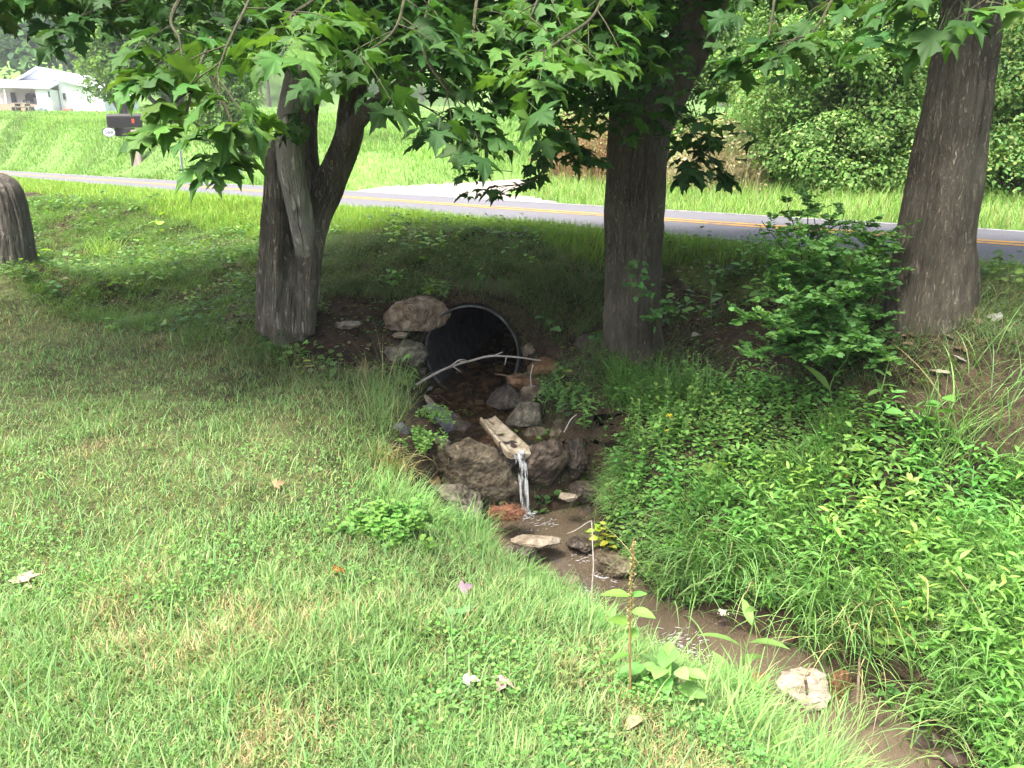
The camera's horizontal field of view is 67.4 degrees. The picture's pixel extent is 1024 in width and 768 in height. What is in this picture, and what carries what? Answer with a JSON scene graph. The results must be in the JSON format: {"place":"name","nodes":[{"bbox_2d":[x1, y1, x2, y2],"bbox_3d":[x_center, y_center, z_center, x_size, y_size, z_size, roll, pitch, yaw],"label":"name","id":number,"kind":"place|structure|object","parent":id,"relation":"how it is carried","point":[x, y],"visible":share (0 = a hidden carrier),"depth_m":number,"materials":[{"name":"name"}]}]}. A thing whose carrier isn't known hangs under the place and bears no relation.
{"place":"outdoors","nodes":[
{"label":"outdoors","id":0,"kind":"place"},
{"bbox_2d":[356,179,556,202],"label":"driveway","id":1,"kind":"structure","parent":0,"point":[446,189],"depth_m":16.16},
{"bbox_2d":[0,0,1023,767],"bbox_3d":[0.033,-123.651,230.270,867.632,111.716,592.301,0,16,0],"label":"ground","id":2,"kind":"structure","parent":0,"point":[730,334],"depth_m":4.77,"materials":[{"name":"plant"}]},
{"bbox_2d":[0,173,38,267],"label":"tree stump","id":3,"kind":"object","parent":2,"relation":"on","point":[17,239],"visible":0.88,"depth_m":7.77,"materials":[{"name":"grey wood"}]},
{"bbox_2d":[0,66,141,111],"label":"house","id":4,"kind":"structure","parent":2,"relation":"on","point":[50,89],"depth_m":71.47,"materials":[{"name":"white"}]},
{"bbox_2d":[68,231,127,263],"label":"grass tuft","id":5,"kind":"object","parent":2,"relation":"on","point":[98,246],"visible":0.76,"depth_m":10.35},
{"bbox_2d":[70,14,135,113],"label":"tree","id":6,"kind":"object","parent":2,"relation":"on","point":[124,109],"visible":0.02,"depth_m":51.74,"materials":[{"name":"green plant"}]},
{"bbox_2d":[102,113,142,166],"bbox_3d":[-15.394,-9.495,30.674,1.363,2.504,0.810,0,16,0],"label":"mailbox","id":7,"kind":"object","parent":2,"relation":"on","point":[121,124],"visible":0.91,"depth_m":30.35,"materials":[{"name":"black metal"}]},
{"bbox_2d":[72,0,267,124],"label":"tree","id":8,"kind":"object","parent":2,"relation":"on","point":[103,61],"visible":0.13,"depth_m":39.21,"materials":[{"name":"green plant"}]},
{"bbox_2d":[184,25,271,161],"bbox_3d":[-9.296,-9.440,25.075,2.927,4.257,2.704,0,16,0],"label":"bush","id":9,"kind":"object","parent":2,"relation":"on","point":[244,94],"visible":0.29,"depth_m":24.53,"materials":[{"name":"green plant"}]},
{"bbox_2d":[0,0,695,347],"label":"maple tree","id":10,"kind":"object","parent":2,"relation":"on","point":[356,45],"visible":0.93,"depth_m":3.61,"materials":[{"name":"green plant"}]},
{"bbox_2d":[335,321,362,328],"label":"rock","id":11,"kind":"object","parent":2,"relation":"on","point":[347,324],"visible":1,"depth_m":6.37,"materials":[{"name":"grey stone"}]},
{"bbox_2d":[323,494,435,553],"bbox_3d":[-0.601,0.684,3.586,0.536,0.214,0.516,0,16,0],"label":"clover patch","id":12,"kind":"object","parent":2,"relation":"on","point":[380,523],"visible":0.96,"depth_m":3.57,"materials":[{"name":"green plant"}]},
{"bbox_2d":[377,214,406,244],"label":"weed plant","id":13,"kind":"object","parent":2,"relation":"on","point":[397,226],"visible":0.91,"depth_m":7.83,"materials":[{"name":"green plant"}]},
{"bbox_2d":[355,437,433,488],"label":"grass tuft","id":14,"kind":"object","parent":2,"relation":"on","point":[396,462],"visible":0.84,"depth_m":4.63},
{"bbox_2d":[0,300,797,767],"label":"lawn clover","id":15,"kind":"object","parent":2,"relation":"on","point":[760,750],"visible":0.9,"depth_m":2.56,"materials":[{"name":"green plant"}]},
{"bbox_2d":[384,339,428,366],"bbox_3d":[-0.903,-0.258,6.593,0.387,0.209,0.300,0,16,0],"label":"rock","id":16,"kind":"object","parent":2,"relation":"on","point":[410,345],"visible":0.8,"depth_m":6.50,"materials":[{"name":"grey stone"}]},
{"bbox_2d":[0,264,817,767],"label":"lawn grass","id":17,"kind":"structure","parent":2,"relation":"on","point":[286,638],"depth_m":2.65,"materials":[{"name":"plant"}]},
{"bbox_2d":[383,295,451,331],"bbox_3d":[-0.811,-0.604,6.583,0.581,0.312,0.236,-4,17,-14],"label":"rock","id":18,"kind":"object","parent":2,"relation":"on","point":[401,316],"visible":1,"depth_m":6.53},
{"bbox_2d":[395,425,447,459],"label":"creeping vine","id":19,"kind":"object","parent":2,"relation":"on","point":[423,441],"visible":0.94,"depth_m":5.07,"materials":[{"name":"green plant"}]},
{"bbox_2d":[415,226,447,252],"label":"weed plant","id":20,"kind":"object","parent":2,"relation":"on","point":[441,240],"visible":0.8,"depth_m":7.19,"materials":[{"name":"green plant"}]},
{"bbox_2d":[415,403,456,424],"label":"creeping vine","id":21,"kind":"object","parent":2,"relation":"on","point":[446,414],"visible":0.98,"depth_m":5.40,"materials":[{"name":"green plant"}]},
{"bbox_2d":[424,404,457,436],"bbox_3d":[-0.554,0.298,5.727,0.296,0.305,0.278,0,16,0],"label":"rock","id":22,"kind":"object","parent":2,"relation":"on","point":[448,428],"visible":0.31,"depth_m":5.68,"materials":[{"name":"grey stone"}]},
{"bbox_2d":[425,509,485,536],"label":"weed plant","id":23,"kind":"object","parent":2,"relation":"on","point":[441,510],"visible":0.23,"depth_m":4.17,"materials":[{"name":"green plant"}]},
{"bbox_2d":[432,483,482,522],"bbox_3d":[-0.428,0.792,5.158,0.473,0.276,0.263,0,16,0],"label":"rock","id":24,"kind":"object","parent":2,"relation":"on","point":[466,498],"visible":0.34,"depth_m":5.09,"materials":[{"name":"grey stone"}]},
{"bbox_2d":[452,416,474,438],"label":"rock","id":25,"kind":"object","parent":2,"relation":"on","point":[463,429],"visible":0.7,"depth_m":5.72,"materials":[{"name":"stone"}]},
{"bbox_2d":[429,437,526,508],"bbox_3d":[-0.254,0.605,5.364,0.719,0.594,0.415,0,16,0],"label":"rock","id":26,"kind":"object","parent":2,"relation":"on","point":[486,471],"visible":0.69,"depth_m":5.20,"materials":[{"name":"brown stone"}]},
{"bbox_2d":[415,352,540,385],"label":"fallen branch","id":27,"kind":"object","parent":2,"relation":"on","point":[452,366],"visible":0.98,"depth_m":6.39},
{"bbox_2d":[425,295,531,396],"bbox_3d":[0.017,-0.713,8.153,0.847,0.845,3.280,4,17,12],"label":"culvert pipe","id":28,"kind":"object","parent":2,"relation":"on","point":[465,331],"visible":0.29,"depth_m":7.34,"materials":[{"name":"metal"}]},
{"bbox_2d":[407,278,552,357],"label":"hanging roots","id":29,"kind":"object","parent":2,"relation":"hanging from","point":[511,313],"visible":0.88,"depth_m":6.47,"materials":[{"name":"brown plant"}]},
{"bbox_2d":[486,502,529,523],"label":"root clump","id":30,"kind":"object","parent":2,"relation":"on","point":[513,512],"visible":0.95,"depth_m":4.96,"materials":[{"name":"red plant"}]},
{"bbox_2d":[497,440,522,478],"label":"rock","id":31,"kind":"object","parent":2,"relation":"on","point":[516,468],"visible":0.35,"depth_m":5.44,"materials":[{"name":"stone"}]},
{"bbox_2d":[480,416,530,458],"bbox_3d":[-0.076,0.388,5.650,0.192,0.103,0.702,-7,18,-21],"label":"wooden spout","id":32,"kind":"object","parent":31,"relation":"on","point":[494,426],"visible":0.97,"depth_m":5.55,"materials":[{"name":"brown wood"}]},
{"bbox_2d":[0,0,1022,106],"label":"forest","id":33,"kind":"object","parent":2,"relation":"on","point":[22,50],"depth_m":87.39,"materials":[{"name":"plant"}]},
{"bbox_2d":[0,193,1023,529],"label":"shade grass","id":34,"kind":"structure","parent":2,"relation":"on","point":[498,261],"depth_m":6.97,"materials":[{"name":"plant"}]},
{"bbox_2d":[0,72,1023,230],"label":"field grass","id":35,"kind":"structure","parent":2,"relation":"on","point":[48,122],"depth_m":30.27,"materials":[{"name":"plant"}]},
{"bbox_2d":[0,190,1023,532],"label":"bank weeds","id":36,"kind":"object","parent":2,"relation":"on","point":[248,248],"visible":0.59,"depth_m":7.41,"materials":[{"name":"green plant"}]},
{"bbox_2d":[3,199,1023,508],"bbox_3d":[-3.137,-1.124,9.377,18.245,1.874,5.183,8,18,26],"label":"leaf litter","id":37,"kind":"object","parent":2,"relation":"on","point":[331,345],"visible":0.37,"depth_m":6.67,"materials":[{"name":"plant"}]},
{"bbox_2d":[7,174,1023,276],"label":"verge grass","id":38,"kind":"structure","parent":2,"relation":"on","point":[208,202],"depth_m":9.74,"materials":[{"name":"plant"}]},
{"bbox_2d":[505,401,540,428],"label":"rock","id":39,"kind":"object","parent":2,"relation":"on","point":[522,415],"visible":0.91,"depth_m":5.79,"materials":[{"name":"grey stone"}]},
{"bbox_2d":[503,545,543,565],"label":"rock","id":40,"kind":"object","parent":2,"relation":"on","point":[531,554],"visible":0.48,"depth_m":4.65,"materials":[{"name":"stone"}]},
{"bbox_2d":[510,534,562,549],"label":"rock","id":41,"kind":"object","parent":40,"relation":"on","point":[537,542],"visible":0.98,"depth_m":4.71,"materials":[{"name":"beige stone"}]},
{"bbox_2d":[507,373,542,389],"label":"rock","id":42,"kind":"object","parent":2,"relation":"on","point":[519,382],"visible":0.45,"depth_m":6.20,"materials":[{"name":"orange stone"}]},
{"bbox_2d":[520,426,547,443],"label":"rock","id":43,"kind":"object","parent":2,"relation":"on","point":[531,432],"visible":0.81,"depth_m":5.67,"materials":[{"name":"brown stone"}]},
{"bbox_2d":[520,384,547,401],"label":"rock","id":44,"kind":"object","parent":2,"relation":"on","point":[529,391],"visible":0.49,"depth_m":6.09,"materials":[{"name":"grey stone"}]},
{"bbox_2d":[527,357,560,376],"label":"rock","id":45,"kind":"object","parent":2,"relation":"on","point":[542,365],"visible":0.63,"depth_m":6.37,"materials":[{"name":"orange stone"}]},
{"bbox_2d":[521,438,570,488],"bbox_3d":[0.243,0.596,5.511,0.344,0.448,0.247,-14,22,-40],"label":"rock","id":46,"kind":"object","parent":2,"relation":"on","point":[550,458],"visible":0.93,"depth_m":5.42,"materials":[{"name":"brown stone"}]},
{"bbox_2d":[547,417,561,439],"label":"rock","id":47,"kind":"object","parent":2,"relation":"on","point":[552,431],"visible":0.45,"depth_m":5.66,"materials":[{"name":"brown stone"}]},
{"bbox_2d":[535,377,590,410],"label":"weed plant","id":48,"kind":"object","parent":2,"relation":"on","point":[562,392],"visible":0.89,"depth_m":5.73,"materials":[{"name":"green plant"}]},
{"bbox_2d":[528,107,608,183],"bbox_3d":[1.562,-5.123,16.104,2.745,1.682,5.326,0,16,0],"label":"dead brush","id":49,"kind":"object","parent":2,"relation":"on","point":[598,147],"visible":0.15,"depth_m":15.09,"materials":[{"name":"brown plant"}]},
{"bbox_2d":[563,437,587,481],"bbox_3d":[0.453,0.548,5.594,0.197,0.327,0.178,11,19,32],"label":"rock","id":50,"kind":"object","parent":2,"relation":"on","point":[574,468],"visible":0.76,"depth_m":5.54,"materials":[{"name":"stone"}]},
{"bbox_2d":[569,480,597,502],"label":"rock","id":51,"kind":"object","parent":2,"relation":"on","point":[579,488],"visible":0.87,"depth_m":5.39,"materials":[{"name":"stone"}]},
{"bbox_2d":[568,392,612,429],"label":"weed plant","id":52,"kind":"object","parent":2,"relation":"on","point":[589,418],"visible":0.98,"depth_m":5.59,"materials":[{"name":"green plant"}]},
{"bbox_2d":[555,334,626,388],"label":"grass tuft","id":53,"kind":"object","parent":2,"relation":"on","point":[600,362],"visible":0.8,"depth_m":5.93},
{"bbox_2d":[576,389,623,478],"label":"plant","id":54,"kind":"object","parent":2,"relation":"on","point":[609,444],"visible":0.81,"depth_m":5.61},
{"bbox_2d":[587,516,616,549],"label":"weed plant","id":55,"kind":"object","parent":2,"relation":"on","point":[602,543],"visible":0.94,"depth_m":4.88,"materials":[{"name":"yellow plant"}]},
{"bbox_2d":[592,379,650,419],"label":"weed plant","id":56,"kind":"object","parent":2,"relation":"on","point":[604,417],"visible":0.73,"depth_m":5.55,"materials":[{"name":"green plant"}]},
{"bbox_2d":[601,539,655,697],"bbox_3d":[0.382,0.768,2.526,0.147,0.517,0.144,-6,17,-18],"label":"dock plant","id":57,"kind":"object","parent":2,"relation":"on","point":[631,632],"visible":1,"depth_m":2.53,"materials":[{"name":"green plant"}]},
{"bbox_2d":[344,450,915,767],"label":"bank edge grass","id":58,"kind":"structure","parent":2,"relation":"on","point":[830,759],"depth_m":3.05,"materials":[{"name":"plant"}]},
{"bbox_2d":[624,397,690,450],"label":"weed plant","id":59,"kind":"object","parent":2,"relation":"on","point":[670,428],"visible":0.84,"depth_m":4.96,"materials":[{"name":"green plant"}]},
{"bbox_2d":[617,642,707,698],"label":"dock plant","id":60,"kind":"object","parent":2,"relation":"on","point":[666,655],"visible":0.98,"depth_m":2.60,"materials":[{"name":"green plant"}]},
{"bbox_2d":[397,0,941,365],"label":"maple tree","id":61,"kind":"object","parent":2,"relation":"on","point":[641,126],"visible":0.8,"depth_m":4.95,"materials":[{"name":"green plant"}]},
{"bbox_2d":[622,260,715,338],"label":"vine","id":62,"kind":"object","parent":61,"relation":"attached to","point":[657,314],"visible":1,"depth_m":5.67,"materials":[{"name":"green plant"}]},
{"bbox_2d":[603,486,757,652],"bbox_3d":[0.975,0.952,4.240,0.984,0.818,0.945,0,16,0],"label":"grass tuft","id":63,"kind":"object","parent":2,"relation":"on","point":[686,525],"visible":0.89,"depth_m":4.29,"materials":[{"name":"plant"}]},
{"bbox_2d":[651,350,738,426],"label":"weed plant","id":64,"kind":"object","parent":2,"relation":"on","point":[697,381],"visible":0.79,"depth_m":5.23,"materials":[{"name":"green plant"}]},
{"bbox_2d":[428,327,968,767],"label":"streambed pebbles","id":65,"kind":"object","parent":2,"relation":"on","point":[485,383],"visible":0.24,"depth_m":6.43,"materials":[{"name":"stone"}]},
{"bbox_2d":[656,0,768,145],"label":"bush","id":66,"kind":"object","parent":2,"relation":"on","point":[704,75],"visible":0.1,"depth_m":16.00,"materials":[{"name":"green plant"}]},
{"bbox_2d":[666,113,779,192],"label":"dry weeds","id":67,"kind":"object","parent":2,"relation":"on","point":[754,173],"visible":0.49,"depth_m":12.71,"materials":[{"name":"brown plant"}]},
{"bbox_2d":[673,492,808,654],"bbox_3d":[1.261,0.916,4.149,0.755,0.735,0.805,6,17,18],"label":"grass tuft","id":68,"kind":"object","parent":2,"relation":"on","point":[730,558],"visible":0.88,"depth_m":4.12,"materials":[{"name":"plant"}]},
{"bbox_2d":[698,598,790,689],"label":"weed plant","id":69,"kind":"object","parent":2,"relation":"on","point":[748,610],"visible":0.75,"depth_m":3.05,"materials":[{"name":"green plant"}]},
{"bbox_2d":[702,269,795,320],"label":"weed plant","id":70,"kind":"object","parent":2,"relation":"on","point":[752,293],"visible":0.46,"depth_m":5.91,"materials":[{"name":"green plant"}]},
{"bbox_2d":[731,224,791,273],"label":"weed plant","id":71,"kind":"object","parent":2,"relation":"on","point":[766,253],"visible":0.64,"depth_m":6.34,"materials":[{"name":"green plant"}]},
{"bbox_2d":[519,171,1023,229],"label":"roadside grass","id":72,"kind":"structure","parent":2,"relation":"on","point":[993,214],"depth_m":11.04,"materials":[{"name":"plant"}]},
{"bbox_2d":[703,0,845,184],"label":"bush","id":73,"kind":"object","parent":2,"relation":"on","point":[733,115],"visible":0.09,"depth_m":13.37,"materials":[{"name":"green plant"}]},
{"bbox_2d":[676,626,878,767],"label":"grass tuft","id":74,"kind":"object","parent":2,"relation":"on","point":[736,708],"visible":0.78,"depth_m":2.57,"materials":[{"name":"plant"}]},
{"bbox_2d":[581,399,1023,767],"bbox_3d":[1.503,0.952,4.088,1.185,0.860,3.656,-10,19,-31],"label":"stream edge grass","id":75,"kind":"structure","parent":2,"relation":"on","point":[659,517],"depth_m":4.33,"materials":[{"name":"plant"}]},
{"bbox_2d":[775,667,830,712],"bbox_3d":[1.385,1.467,3.659,0.255,0.205,0.206,10,19,29],"label":"rock","id":76,"kind":"object","parent":2,"relation":"on","point":[817,685],"visible":0.75,"depth_m":3.62,"materials":[{"name":"stone"}]},
{"bbox_2d":[592,344,1023,767],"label":"bank weeds","id":77,"kind":"object","parent":2,"relation":"on","point":[870,480],"visible":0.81,"depth_m":4.20,"materials":[{"name":"green plant"}]},
{"bbox_2d":[701,496,935,689],"bbox_3d":[1.538,1.011,3.864,0.863,0.923,1.022,-10,19,-31],"label":"grass tuft","id":78,"kind":"object","parent":2,"relation":"on","point":[816,595],"visible":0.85,"depth_m":3.89,"materials":[{"name":"plant"}]},
{"bbox_2d":[727,183,922,381],"bbox_3d":[1.850,-0.546,4.495,0.908,1.205,1.302,13,21,37],"label":"shrub","id":79,"kind":"object","parent":2,"relation":"on","point":[829,328],"visible":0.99,"depth_m":4.51,"materials":[{"name":"green plant"}]},
{"bbox_2d":[802,351,849,410],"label":"weed plant","id":80,"kind":"object","parent":2,"relation":"on","point":[820,377],"visible":0.81,"depth_m":4.60,"materials":[{"name":"green plant"}]},
{"bbox_2d":[713,0,941,193],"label":"bush","id":81,"kind":"object","parent":2,"relation":"on","point":[843,113],"visible":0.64,"depth_m":11.49,"materials":[{"name":"green plant"}]},
{"bbox_2d":[828,669,854,698],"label":"rock","id":82,"kind":"object","parent":2,"relation":"on","point":[842,677],"visible":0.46,"depth_m":3.68,"materials":[{"name":"orange stone"}]},
{"bbox_2d":[769,676,914,762],"bbox_3d":[1.445,1.540,3.480,0.563,0.304,0.587,-12,20,-35],"label":"grass tuft","id":83,"kind":"object","parent":2,"relation":"on","point":[860,724],"visible":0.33,"depth_m":3.48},
{"bbox_2d":[698,0,1023,337],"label":"maple tree","id":84,"kind":"object","parent":2,"relation":"on","point":[958,49],"visible":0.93,"depth_m":4.40,"materials":[{"name":"brown plant"}]},
{"bbox_2d":[772,525,989,739],"bbox_3d":[1.661,1.124,3.679,0.887,0.868,0.913,-11,20,-33],"label":"grass tuft","id":85,"kind":"object","parent":2,"relation":"on","point":[855,642],"visible":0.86,"depth_m":3.69,"materials":[{"name":"plant"}]},
{"bbox_2d":[859,407,902,442],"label":"weed plant","id":86,"kind":"object","parent":2,"relation":"on","point":[892,410],"visible":0.91,"depth_m":4.29,"materials":[{"name":"green plant"}]},
{"bbox_2d":[862,356,900,409],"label":"weed plant","id":87,"kind":"object","parent":2,"relation":"on","point":[880,388],"visible":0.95,"depth_m":4.41,"materials":[{"name":"green plant"}]},
{"bbox_2d":[873,622,921,661],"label":"weed plant","id":88,"kind":"object","parent":2,"relation":"on","point":[876,649],"visible":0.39,"depth_m":3.68,"materials":[{"name":"green plant"}]},
{"bbox_2d":[886,472,923,524],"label":"weed plant","id":89,"kind":"object","parent":2,"relation":"on","point":[909,478],"visible":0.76,"depth_m":3.99,"materials":[{"name":"green plant"}]},
{"bbox_2d":[875,683,959,724],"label":"weed plant","id":90,"kind":"object","parent":2,"relation":"on","point":[893,690],"visible":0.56,"depth_m":3.50,"materials":[{"name":"green plant"}]},
{"bbox_2d":[827,578,1023,767],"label":"grass tuft","id":91,"kind":"object","parent":2,"relation":"on","point":[915,687],"visible":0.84,"depth_m":3.33,"materials":[{"name":"plant"}]},
{"bbox_2d":[920,395,956,426],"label":"weed plant","id":92,"kind":"object","parent":2,"relation":"on","point":[948,397],"visible":0.94,"depth_m":4.18,"materials":[{"name":"green plant"}]},
{"bbox_2d":[877,341,1023,493],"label":"grass tuft","id":93,"kind":"object","parent":2,"relation":"on","point":[958,434],"visible":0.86,"depth_m":4.21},
{"bbox_2d":[899,0,1023,201],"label":"bush","id":94,"kind":"object","parent":2,"relation":"on","point":[1006,156],"visible":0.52,"depth_m":9.85,"materials":[{"name":"green plant"}]},
{"bbox_2d":[913,524,1023,654],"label":"grass tuft","id":95,"kind":"object","parent":2,"relation":"on","point":[1012,625],"visible":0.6,"depth_m":3.46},
{"bbox_2d":[921,303,1023,525],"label":"grass tuft","id":96,"kind":"object","parent":2,"relation":"on","point":[997,434],"visible":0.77,"depth_m":4.17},
{"bbox_2d":[940,303,1023,444],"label":"grass tuft","id":97,"kind":"object","parent":2,"relation":"on","point":[1005,354],"visible":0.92,"depth_m":4.29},
{"bbox_2d":[0,170,1023,265],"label":"road","id":98,"kind":"structure","parent":0,"point":[735,232],"depth_m":10.36,"materials":[{"name":"asphalt"}]},
{"bbox_2d":[0,172,1023,245],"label":"road marking","id":99,"kind":"object","parent":98,"relation":"on","point":[553,212],"visible":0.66,"depth_m":10.87,"materials":[{"name":"yellow paint"}]},
{"bbox_2d":[1,170,1023,231],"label":"road marking","id":100,"kind":"object","parent":98,"relation":"on","point":[602,206],"visible":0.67,"depth_m":11.51,"materials":[{"name":"yellow paint"}]},
{"bbox_2d":[488,503,951,767],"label":"stream","id":101,"kind":"structure","parent":0,"point":[560,556],"depth_m":4.04,"materials":[{"name":"brown liquid"}]},
{"bbox_2d":[549,568,581,590],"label":"rock","id":102,"kind":"object","parent":101,"relation":"on","point":[561,572],"visible":0.41,"depth_m":4.38,"materials":[{"name":"brown stone"}]},
{"bbox_2d":[566,535,591,553],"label":"rock","id":103,"kind":"object","parent":101,"relation":"on","point":[582,544],"visible":0.97,"depth_m":4.84,"materials":[{"name":"stone"}]},
{"bbox_2d":[594,553,636,577],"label":"rock","id":104,"kind":"object","parent":101,"relation":"in","point":[603,562],"visible":0.84,"depth_m":4.58,"materials":[{"name":"brown stone"}]},
{"bbox_2d":[521,507,711,658],"bbox_3d":[0.430,1.149,4.584,0.569,0.053,1.897,-8,18,-26],"label":"foam","id":105,"kind":"object","parent":101,"relation":"on","point":[528,510],"visible":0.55,"depth_m":4.54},
{"bbox_2d":[591,341,1023,767],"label":"bank grass","id":106,"kind":"structure","parent":0,"point":[815,471],"depth_m":3.98,"materials":[{"name":"plant"}]},
{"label":"stream","id":107,"kind":"structure","parent":0,"visible":0},
{"bbox_2d":[486,385,524,410],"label":"rock","id":108,"kind":"object","parent":107,"relation":"on","point":[503,398],"visible":0.92,"depth_m":6.13,"materials":[{"name":"stone"}]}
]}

